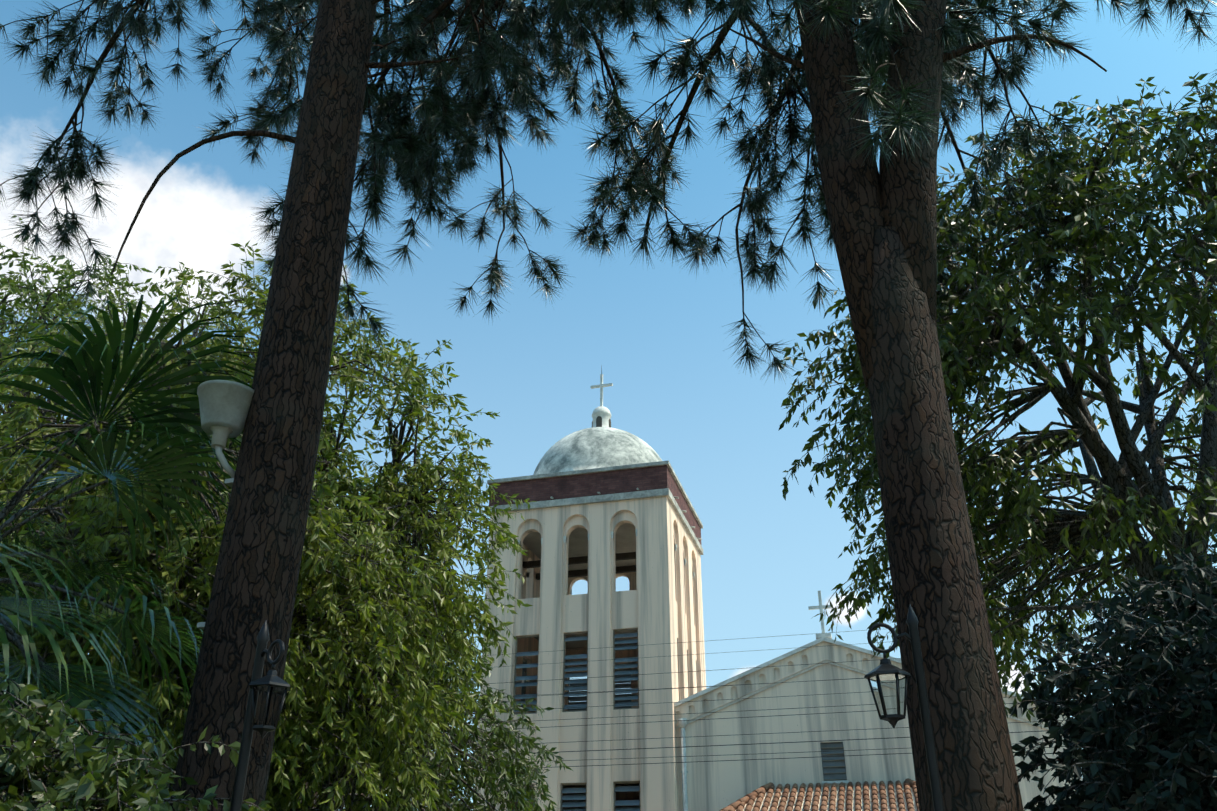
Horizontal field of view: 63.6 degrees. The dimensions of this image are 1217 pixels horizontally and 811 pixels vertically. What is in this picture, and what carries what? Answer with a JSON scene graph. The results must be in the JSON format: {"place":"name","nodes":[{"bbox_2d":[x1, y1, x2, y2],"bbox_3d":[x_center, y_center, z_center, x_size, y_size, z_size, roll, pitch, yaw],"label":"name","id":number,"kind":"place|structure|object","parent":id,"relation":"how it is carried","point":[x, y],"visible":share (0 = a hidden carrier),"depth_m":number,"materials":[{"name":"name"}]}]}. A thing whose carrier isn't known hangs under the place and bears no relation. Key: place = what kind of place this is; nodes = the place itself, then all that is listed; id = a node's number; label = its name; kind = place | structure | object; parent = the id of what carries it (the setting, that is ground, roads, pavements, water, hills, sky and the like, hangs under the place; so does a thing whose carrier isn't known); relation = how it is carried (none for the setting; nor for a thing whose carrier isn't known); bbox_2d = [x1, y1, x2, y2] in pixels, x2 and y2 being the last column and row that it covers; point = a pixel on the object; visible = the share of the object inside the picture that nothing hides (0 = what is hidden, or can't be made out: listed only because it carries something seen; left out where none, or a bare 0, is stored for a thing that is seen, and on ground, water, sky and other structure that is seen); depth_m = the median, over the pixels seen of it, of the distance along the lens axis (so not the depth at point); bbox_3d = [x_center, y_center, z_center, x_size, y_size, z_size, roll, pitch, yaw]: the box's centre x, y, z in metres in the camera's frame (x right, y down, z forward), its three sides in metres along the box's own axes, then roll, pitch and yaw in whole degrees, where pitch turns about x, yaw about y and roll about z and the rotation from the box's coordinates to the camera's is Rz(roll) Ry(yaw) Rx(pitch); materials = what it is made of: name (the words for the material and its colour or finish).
{"place":"outdoors","nodes":[
{"label":"outdoors","id":0,"kind":"place"},
{"bbox_2d":[474,368,705,810],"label":"church tower","id":1,"kind":"structure","parent":0,"point":[605,510],"depth_m":30.77,"materials":[{"name":"white paint"}]},
{"bbox_2d":[0,0,1216,809],"label":"sky","id":2,"kind":"structure","parent":0,"point":[657,334],"materials":[{"name":"blue"}]},
{"bbox_2d":[674,590,1082,810],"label":"church nave","id":3,"kind":"structure","parent":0,"point":[717,784],"depth_m":27.58,"materials":[{"name":"white paint"}]},
{"bbox_2d":[719,778,918,810],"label":"tiled roof","id":4,"kind":"structure","parent":3,"relation":"attached to","point":[874,796],"depth_m":25.29,"materials":[{"name":"tile"}]},
{"label":"park lawn","id":5,"kind":"structure","parent":0,"visible":0},
{"bbox_2d":[0,295,259,800],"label":"fan palm","id":6,"kind":"object","parent":5,"relation":"on","point":[153,432],"visible":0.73,"depth_m":7.05,"materials":[{"name":"green plant"}]},
{"bbox_2d":[0,673,271,810],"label":"bush","id":7,"kind":"object","parent":5,"relation":"on","point":[64,779],"visible":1,"depth_m":4.16,"materials":[{"name":"green plant"}]},
{"bbox_2d":[0,215,325,683],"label":"tree","id":8,"kind":"object","parent":5,"relation":"on","point":[11,286],"visible":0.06,"depth_m":16.52,"materials":[{"name":"green plant"}]},
{"bbox_2d":[163,380,253,801],"bbox_3d":[-2.572,2.031,5.558,0.396,4.806,0.396,-7,-28,13],"label":"lamp post","id":9,"kind":"object","parent":5,"relation":"on","point":[224,405],"visible":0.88,"depth_m":6.46,"materials":[{"name":"glass"}]},
{"bbox_2d":[230,620,289,810],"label":"lantern post","id":10,"kind":"object","parent":5,"relation":"on","point":[268,694],"visible":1,"depth_m":4.37,"materials":[{"name":"black metal"}]},
{"bbox_2d":[0,241,536,810],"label":"tree","id":11,"kind":"object","parent":5,"relation":"on","point":[398,613],"visible":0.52,"depth_m":12.73,"materials":[{"name":"green plant"}]},
{"bbox_2d":[284,480,476,810],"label":"tree","id":12,"kind":"object","parent":5,"relation":"on","point":[355,807],"depth_m":19.31,"materials":[{"name":"green plant"}]},
{"bbox_2d":[266,634,572,810],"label":"bush","id":13,"kind":"object","parent":5,"relation":"on","point":[448,773],"visible":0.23,"depth_m":15.72,"materials":[{"name":"green plant"}]},
{"bbox_2d":[0,0,1069,810],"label":"pine tree","id":14,"kind":"object","parent":5,"relation":"on","point":[254,588],"visible":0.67,"depth_m":8.06,"materials":[{"name":"green plant"}]},
{"bbox_2d":[238,0,1216,810],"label":"pine tree","id":15,"kind":"object","parent":5,"relation":"on","point":[884,224],"visible":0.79,"depth_m":7.28,"materials":[{"name":"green plant"}]},
{"bbox_2d":[864,605,944,810],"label":"lantern post","id":16,"kind":"object","parent":5,"relation":"on","point":[887,679],"visible":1,"depth_m":4.64,"materials":[{"name":"black metal"}]},
{"bbox_2d":[778,71,1216,723],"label":"tree","id":17,"kind":"object","parent":5,"relation":"on","point":[986,285],"visible":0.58,"depth_m":11.59,"materials":[{"name":"green plant"}]},
{"bbox_2d":[1009,513,1216,810],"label":"bush","id":18,"kind":"object","parent":5,"relation":"on","point":[1147,741],"visible":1,"depth_m":5.00,"materials":[{"name":"green plant"}]},
{"label":"street","id":19,"kind":"structure","parent":0,"visible":0},
{"bbox_2d":[471,617,1122,769],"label":"power lines","id":20,"kind":"object","parent":19,"relation":"on","point":[727,711],"visible":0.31,"depth_m":21.42,"materials":[{"name":"black metal"}]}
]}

